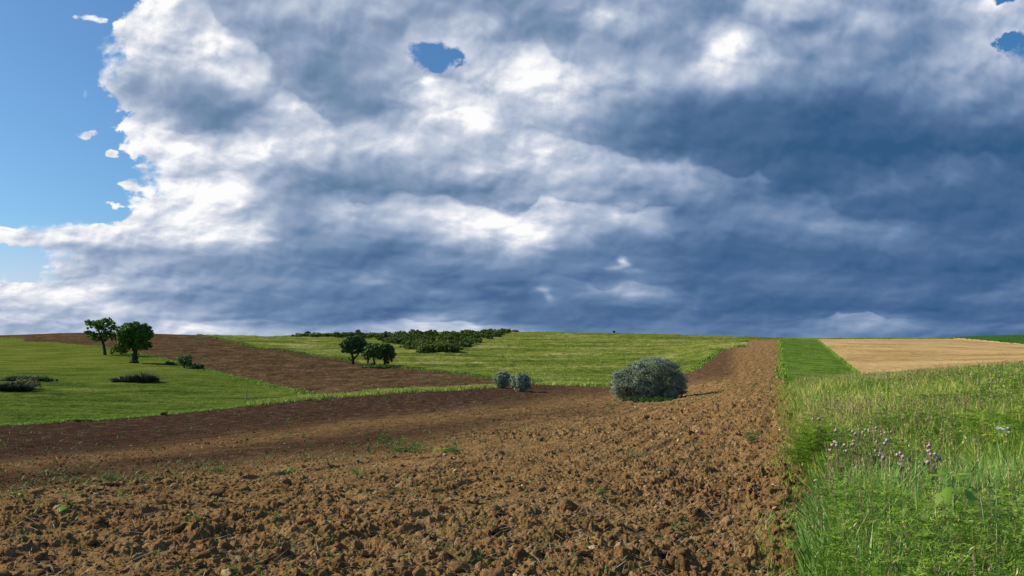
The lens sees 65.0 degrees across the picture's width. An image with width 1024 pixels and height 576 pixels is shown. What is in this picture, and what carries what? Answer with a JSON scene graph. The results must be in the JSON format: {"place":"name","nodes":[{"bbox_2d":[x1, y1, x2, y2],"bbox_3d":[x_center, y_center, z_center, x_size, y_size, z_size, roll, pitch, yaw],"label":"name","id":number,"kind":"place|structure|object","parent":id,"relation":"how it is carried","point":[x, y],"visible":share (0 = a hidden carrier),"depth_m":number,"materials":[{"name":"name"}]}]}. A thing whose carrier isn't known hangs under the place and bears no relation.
{"place":"outdoors","nodes":[
{"label":"outdoors","id":0,"kind":"place"},
{"bbox_2d":[0,337,484,423],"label":"meadow","id":1,"kind":"structure","parent":0,"point":[75,371],"depth_m":89.47,"materials":[{"name":"green plant"}]},
{"bbox_2d":[0,380,41,391],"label":"brush pile","id":2,"kind":"object","parent":1,"relation":"on","point":[15,387],"visible":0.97,"depth_m":79.72,"materials":[{"name":"green plant"}]},
{"bbox_2d":[14,378,41,387],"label":"bush","id":3,"kind":"object","parent":1,"relation":"on","point":[29,381],"visible":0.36,"depth_m":83.82,"materials":[{"name":"green plant"}]},
{"bbox_2d":[0,375,57,381],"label":"brush pile","id":4,"kind":"object","parent":1,"relation":"on","point":[44,378],"visible":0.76,"depth_m":97.48,"materials":[{"name":"green plant"}]},
{"bbox_2d":[83,317,117,354],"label":"broadleaf tree","id":5,"kind":"object","parent":1,"relation":"on","point":[101,325],"visible":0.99,"depth_m":153.16,"materials":[{"name":"green plant"}]},
{"bbox_2d":[109,344,129,353],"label":"bush","id":6,"kind":"object","parent":1,"relation":"on","point":[117,349],"visible":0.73,"depth_m":156.84,"materials":[{"name":"green plant"}]},
{"bbox_2d":[115,321,154,362],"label":"broadleaf tree","id":7,"kind":"object","parent":1,"relation":"on","point":[128,336],"visible":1,"depth_m":133.60,"materials":[{"name":"green plant"}]},
{"bbox_2d":[106,370,172,382],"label":"brush pile","id":8,"kind":"object","parent":1,"relation":"on","point":[141,377],"visible":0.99,"depth_m":97.29,"materials":[{"name":"green plant"}]},
{"bbox_2d":[176,354,195,367],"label":"bush","id":9,"kind":"object","parent":1,"relation":"on","point":[187,362],"visible":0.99,"depth_m":125.95,"materials":[{"name":"green plant"}]},
{"bbox_2d":[192,364,203,368],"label":"bush","id":10,"kind":"object","parent":1,"relation":"on","point":[198,366],"visible":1,"depth_m":124.89,"materials":[{"name":"green plant"}]},
{"bbox_2d":[0,333,493,394],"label":"harrowed hill field","id":11,"kind":"structure","parent":0,"point":[292,370],"depth_m":143.99,"materials":[{"name":"soil"}]},
{"bbox_2d":[339,335,366,364],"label":"broadleaf tree","id":12,"kind":"object","parent":11,"relation":"on","point":[350,344],"visible":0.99,"depth_m":164.90,"materials":[{"name":"green plant"}]},
{"bbox_2d":[361,343,372,363],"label":"broadleaf tree","id":13,"kind":"object","parent":11,"relation":"on","point":[368,359],"visible":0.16,"depth_m":167.82,"materials":[{"name":"green plant"}]},
{"bbox_2d":[362,343,382,364],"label":"broadleaf tree","id":14,"kind":"object","parent":11,"relation":"on","point":[374,350],"visible":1,"depth_m":157.24,"materials":[{"name":"green plant"}]},
{"bbox_2d":[361,364,390,368],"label":"undergrowth","id":15,"kind":"object","parent":11,"relation":"on","point":[377,366],"visible":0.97,"depth_m":152.81,"materials":[{"name":"green plant"}]},
{"bbox_2d":[379,343,396,364],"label":"broadleaf tree","id":16,"kind":"object","parent":11,"relation":"on","point":[387,350],"visible":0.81,"depth_m":160.51,"materials":[{"name":"green plant"}]},
{"bbox_2d":[0,340,810,575],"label":"ploughed field","id":17,"kind":"structure","parent":0,"point":[740,364],"depth_m":14.22,"materials":[{"name":"soil"}]},
{"bbox_2d":[54,491,84,512],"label":"weed","id":18,"kind":"object","parent":17,"relation":"on","point":[62,508],"visible":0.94,"depth_m":8.94,"materials":[{"name":"green plant"}]},
{"bbox_2d":[97,470,120,481],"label":"weed","id":19,"kind":"object","parent":17,"relation":"on","point":[110,478],"visible":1,"depth_m":12.03,"materials":[{"name":"green plant"}]},
{"bbox_2d":[182,511,200,522],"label":"weed","id":20,"kind":"object","parent":17,"relation":"on","point":[198,518],"visible":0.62,"depth_m":8.42,"materials":[{"name":"green plant"}]},
{"bbox_2d":[206,464,226,473],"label":"weed","id":21,"kind":"object","parent":17,"relation":"on","point":[220,468],"visible":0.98,"depth_m":15.24,"materials":[{"name":"green plant"}]},
{"bbox_2d":[225,563,240,575],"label":"weed","id":22,"kind":"object","parent":17,"relation":"on","point":[233,569],"visible":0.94,"depth_m":5.89,"materials":[{"name":"green plant"}]},
{"bbox_2d":[283,466,295,475],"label":"weed","id":23,"kind":"object","parent":17,"relation":"on","point":[293,469],"visible":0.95,"depth_m":14.68,"materials":[{"name":"green plant"}]},
{"bbox_2d":[351,465,364,473],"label":"weed","id":24,"kind":"object","parent":17,"relation":"on","point":[356,472],"visible":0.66,"depth_m":14.65,"materials":[{"name":"green plant"}]},
{"bbox_2d":[375,432,394,443],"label":"weed","id":25,"kind":"object","parent":17,"relation":"on","point":[387,441],"visible":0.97,"depth_m":26.22,"materials":[{"name":"green plant"}]},
{"bbox_2d":[0,369,800,575],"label":"weed seedlings","id":26,"kind":"object","parent":17,"relation":"on","point":[328,551],"visible":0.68,"depth_m":11.91,"materials":[{"name":"green plant"}]},
{"bbox_2d":[0,401,802,575],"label":"straw","id":27,"kind":"object","parent":17,"relation":"on","point":[454,508],"visible":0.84,"depth_m":8.96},
{"bbox_2d":[379,435,430,458],"bbox_3d":[-2.576,3.867,19.469,1.270,0.606,0.810,2,-4,-25],"label":"weed","id":28,"kind":"object","parent":17,"relation":"on","point":[412,449],"visible":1,"depth_m":19.50,"materials":[{"name":"green plant"}]},
{"bbox_2d":[0,379,814,575],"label":"soil clods","id":29,"kind":"object","parent":17,"relation":"on","point":[339,560],"visible":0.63,"depth_m":8.99,"materials":[{"name":"brown soil"}]},
{"bbox_2d":[432,447,450,461],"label":"weed","id":30,"kind":"object","parent":17,"relation":"on","point":[444,450],"visible":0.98,"depth_m":18.18,"materials":[{"name":"green plant"}]},
{"bbox_2d":[446,445,462,453],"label":"weed","id":31,"kind":"object","parent":17,"relation":"on","point":[451,449],"visible":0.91,"depth_m":20.08,"materials":[{"name":"green plant"}]},
{"bbox_2d":[492,370,509,387],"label":"silver bush","id":32,"kind":"object","parent":17,"relation":"on","point":[500,380],"visible":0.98,"depth_m":84.30,"materials":[{"name":"green plant"}]},
{"bbox_2d":[508,372,531,390],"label":"silver bush","id":33,"kind":"object","parent":17,"relation":"on","point":[521,382],"visible":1,"depth_m":75.93,"materials":[{"name":"green plant"}]},
{"bbox_2d":[596,488,609,497],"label":"weed","id":34,"kind":"object","parent":17,"relation":"on","point":[601,493],"visible":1,"depth_m":11.01,"materials":[{"name":"green plant"}]},
{"bbox_2d":[608,355,687,400],"bbox_3d":[9.945,6.666,58.796,5.892,3.544,3.778,0,-4,0],"label":"silver bush","id":35,"kind":"object","parent":17,"relation":"on","point":[651,380],"visible":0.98,"depth_m":57.94,"materials":[{"name":"green plant"}]},
{"bbox_2d":[627,395,672,402],"bbox_3d":[9.596,7.712,55.188,3.214,0.624,3.007,0,-4,0],"label":"weed patch","id":36,"kind":"object","parent":17,"relation":"on","point":[653,399],"visible":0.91,"depth_m":55.05,"materials":[{"name":"green plant"}]},
{"bbox_2d":[740,430,758,441],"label":"weed","id":37,"kind":"object","parent":17,"relation":"on","point":[748,435],"visible":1,"depth_m":18.77,"materials":[{"name":"green plant"}]},
{"bbox_2d":[0,0,1023,337],"label":"sky","id":38,"kind":"structure","parent":0,"point":[760,168],"materials":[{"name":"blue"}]},
{"bbox_2d":[197,331,955,387],"bbox_3d":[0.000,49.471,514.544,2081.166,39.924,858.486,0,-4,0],"label":"hillside pasture","id":39,"kind":"structure","parent":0,"point":[611,360],"depth_m":230.57,"materials":[{"name":"green plant"}]},
{"bbox_2d":[331,332,346,337],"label":"shrub","id":40,"kind":"object","parent":39,"relation":"on","point":[341,335],"visible":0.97,"depth_m":325.27,"materials":[{"name":"green plant"}]},
{"bbox_2d":[366,334,375,337],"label":"shrub","id":41,"kind":"object","parent":39,"relation":"on","point":[370,336],"visible":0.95,"depth_m":326.31,"materials":[{"name":"green plant"}]},
{"bbox_2d":[388,337,404,343],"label":"shrub","id":42,"kind":"object","parent":39,"relation":"on","point":[395,341],"visible":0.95,"depth_m":276.78,"materials":[{"name":"green plant"}]},
{"bbox_2d":[395,331,409,334],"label":"shrub","id":43,"kind":"object","parent":39,"relation":"on","point":[400,333],"visible":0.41,"depth_m":328.61,"materials":[{"name":"green plant"}]},
{"bbox_2d":[399,340,413,347],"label":"shrub","id":44,"kind":"object","parent":39,"relation":"on","point":[403,342],"visible":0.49,"depth_m":256.24,"materials":[{"name":"green plant"}]},
{"bbox_2d":[402,340,417,349],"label":"shrub","id":45,"kind":"object","parent":39,"relation":"on","point":[412,346],"visible":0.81,"depth_m":250.09,"materials":[{"name":"green plant"}]},
{"bbox_2d":[408,329,421,335],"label":"shrub","id":46,"kind":"object","parent":39,"relation":"on","point":[413,331],"visible":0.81,"depth_m":344.85,"materials":[{"name":"green plant"}]},
{"bbox_2d":[416,345,431,352],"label":"shrub","id":47,"kind":"object","parent":39,"relation":"on","point":[424,347],"visible":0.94,"depth_m":230.83,"materials":[{"name":"green plant"}]},
{"bbox_2d":[415,344,433,351],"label":"shrub","id":48,"kind":"object","parent":39,"relation":"on","point":[419,346],"visible":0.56,"depth_m":233.47,"materials":[{"name":"green plant"}]},
{"bbox_2d":[423,330,436,335],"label":"shrub","id":49,"kind":"object","parent":39,"relation":"on","point":[426,332],"visible":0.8,"depth_m":337.22,"materials":[{"name":"green plant"}]},
{"bbox_2d":[430,345,443,351],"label":"shrub","id":50,"kind":"object","parent":39,"relation":"on","point":[436,349],"visible":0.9,"depth_m":232.87,"materials":[{"name":"green plant"}]},
{"bbox_2d":[430,343,454,351],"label":"shrub","id":51,"kind":"object","parent":39,"relation":"on","point":[440,345],"visible":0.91,"depth_m":233.70,"materials":[{"name":"green plant"}]},
{"bbox_2d":[443,344,460,351],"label":"shrub","id":52,"kind":"object","parent":39,"relation":"on","point":[456,348],"visible":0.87,"depth_m":235.52,"materials":[{"name":"green plant"}]},
{"bbox_2d":[459,341,469,347],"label":"shrub","id":53,"kind":"object","parent":39,"relation":"on","point":[466,345],"visible":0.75,"depth_m":269.02,"materials":[{"name":"green plant"}]},
{"bbox_2d":[466,339,476,343],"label":"shrub","id":54,"kind":"object","parent":39,"relation":"on","point":[472,341],"visible":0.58,"depth_m":289.58,"materials":[{"name":"green plant"}]},
{"bbox_2d":[463,330,480,334],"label":"shrub","id":55,"kind":"object","parent":39,"relation":"on","point":[469,331],"visible":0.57,"depth_m":352.77,"materials":[{"name":"green plant"}]},
{"bbox_2d":[472,338,482,342],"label":"shrub","id":56,"kind":"object","parent":39,"relation":"on","point":[480,340],"visible":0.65,"depth_m":303.31,"materials":[{"name":"green plant"}]},
{"bbox_2d":[474,333,488,337],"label":"shrub","id":57,"kind":"object","parent":39,"relation":"on","point":[481,335],"visible":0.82,"depth_m":335.65,"materials":[{"name":"green plant"}]},
{"bbox_2d":[485,334,494,338],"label":"shrub","id":58,"kind":"object","parent":39,"relation":"on","point":[491,336],"visible":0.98,"depth_m":328.34,"materials":[{"name":"green plant"}]},
{"bbox_2d":[494,329,506,334],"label":"shrub","id":59,"kind":"object","parent":39,"relation":"on","point":[502,331],"visible":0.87,"depth_m":354.25,"materials":[{"name":"green plant"}]},
{"bbox_2d":[780,338,956,382],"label":"crop strip","id":60,"kind":"object","parent":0,"point":[818,358],"visible":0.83,"depth_m":122.97,"materials":[{"name":"green plant"}]},
{"bbox_2d":[770,368,1023,575],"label":"weedy field ground","id":61,"kind":"structure","parent":0,"point":[813,468],"depth_m":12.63,"materials":[{"name":"green plant"}]},
{"bbox_2d":[779,412,851,466],"bbox_3d":[4.691,2.402,12.451,1.090,0.988,1.283,0,-4,0],"label":"weed clump","id":62,"kind":"object","parent":61,"relation":"on","point":[805,441],"visible":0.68,"depth_m":12.28,"materials":[{"name":"green plant"}]},
{"bbox_2d":[812,417,824,450],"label":"thistle","id":63,"kind":"object","parent":61,"relation":"on","point":[818,427],"visible":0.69,"depth_m":12.26,"materials":[{"name":"green plant"}]},
{"bbox_2d":[830,440,854,477],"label":"thistle","id":64,"kind":"object","parent":61,"relation":"on","point":[835,444],"visible":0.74,"depth_m":9.46,"materials":[{"name":"green plant"}]},
{"bbox_2d":[834,428,865,467],"bbox_3d":[4.417,2.249,10.362,0.474,0.860,0.221,1,-4,-18],"label":"thistle","id":65,"kind":"object","parent":61,"relation":"on","point":[852,431],"visible":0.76,"depth_m":10.38,"materials":[{"name":"green plant"}]},
{"bbox_2d":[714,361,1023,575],"bbox_3d":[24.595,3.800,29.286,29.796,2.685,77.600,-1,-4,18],"label":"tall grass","id":66,"kind":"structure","parent":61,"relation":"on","point":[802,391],"depth_m":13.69,"materials":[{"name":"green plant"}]},
{"bbox_2d":[849,426,892,468],"bbox_3d":[4.516,2.188,10.051,0.483,0.894,0.289,1,-4,-12],"label":"thistle","id":67,"kind":"object","parent":61,"relation":"on","point":[869,429],"visible":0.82,"depth_m":10.10,"materials":[{"name":"green plant"}]},
{"bbox_2d":[872,439,890,478],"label":"thistle","id":68,"kind":"object","parent":61,"relation":"on","point":[886,440],"visible":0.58,"depth_m":9.29,"materials":[{"name":"green plant"}]},
{"bbox_2d":[878,452,910,483],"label":"thistle","id":69,"kind":"object","parent":61,"relation":"on","point":[900,463],"visible":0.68,"depth_m":8.31,"materials":[{"name":"green plant"}]},
{"bbox_2d":[885,483,921,549],"bbox_3d":[2.824,1.723,5.418,0.381,0.784,0.547,2,-5,-28],"label":"grass stalk","id":70,"kind":"object","parent":61,"relation":"on","point":[916,505],"depth_m":5.51,"materials":[{"name":"green plant"}]},
{"bbox_2d":[791,359,1023,575],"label":"seed stems","id":71,"kind":"object","parent":61,"relation":"on","point":[904,424],"visible":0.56,"depth_m":10.51,"materials":[{"name":"green plant"}]},
{"bbox_2d":[798,361,1023,575],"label":"feathery weeds","id":72,"kind":"object","parent":61,"relation":"on","point":[906,570],"visible":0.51,"depth_m":5.59,"materials":[{"name":"green plant"}]},
{"bbox_2d":[920,444,941,486],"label":"thistle","id":73,"kind":"object","parent":61,"relation":"on","point":[939,457],"visible":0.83,"depth_m":8.10,"materials":[{"name":"green plant"}]},
{"bbox_2d":[929,469,983,520],"bbox_3d":[3.198,1.736,5.764,0.364,0.826,0.308,-2,-4,27],"label":"young sunflower","id":74,"kind":"object","parent":61,"relation":"on","point":[946,494],"visible":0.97,"depth_m":5.74,"materials":[{"name":"green plant"}]},
{"bbox_2d":[954,449,967,483],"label":"yellow flower","id":75,"kind":"object","parent":61,"relation":"on","point":[961,450],"visible":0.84,"depth_m":7.70,"materials":[{"name":"green plant"}]},
{"bbox_2d":[951,493,1011,566],"bbox_3d":[2.908,1.638,4.684,0.741,0.830,0.262,-2,-4,21],"label":"grass stalk","id":76,"kind":"object","parent":61,"relation":"on","point":[985,530],"depth_m":4.81,"materials":[{"name":"green plant"}]},
{"bbox_2d":[985,432,994,461],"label":"yellow flower","id":77,"kind":"object","parent":61,"relation":"on","point":[990,442],"visible":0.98,"depth_m":8.89,"materials":[{"name":"green plant"}]},
{"bbox_2d":[979,385,1021,399],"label":"wildflowers","id":78,"kind":"object","parent":61,"relation":"on","point":[998,392],"visible":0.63,"depth_m":17.84,"materials":[{"name":"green plant"}]},
{"bbox_2d":[995,426,1008,471],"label":"umbel flower","id":79,"kind":"object","parent":61,"relation":"on","point":[999,428],"visible":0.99,"depth_m":8.70,"materials":[{"name":"white plant"}]},
{"bbox_2d":[986,480,1022,567],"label":"grass stalk","id":80,"kind":"object","parent":61,"relation":"on","point":[996,521],"depth_m":4.90,"materials":[{"name":"green plant"}]},
{"bbox_2d":[819,338,1023,373],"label":"grain field","id":81,"kind":"structure","parent":0,"point":[868,355],"depth_m":134.36,"materials":[{"name":"beige plant"}]},
{"bbox_2d":[955,334,1023,343],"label":"green crop field","id":82,"kind":"structure","parent":0,"point":[1010,338],"depth_m":255.43,"materials":[{"name":"green plant"}]},
{"bbox_3d":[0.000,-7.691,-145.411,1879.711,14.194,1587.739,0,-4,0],"label":"ground","id":83,"kind":"structure","parent":0,"visible":0},
{"bbox_2d":[0,334,789,425],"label":"grass verges","id":84,"kind":"object","parent":83,"relation":"on","point":[309,395],"depth_m":81.10,"materials":[{"name":"green plant"}]}
]}

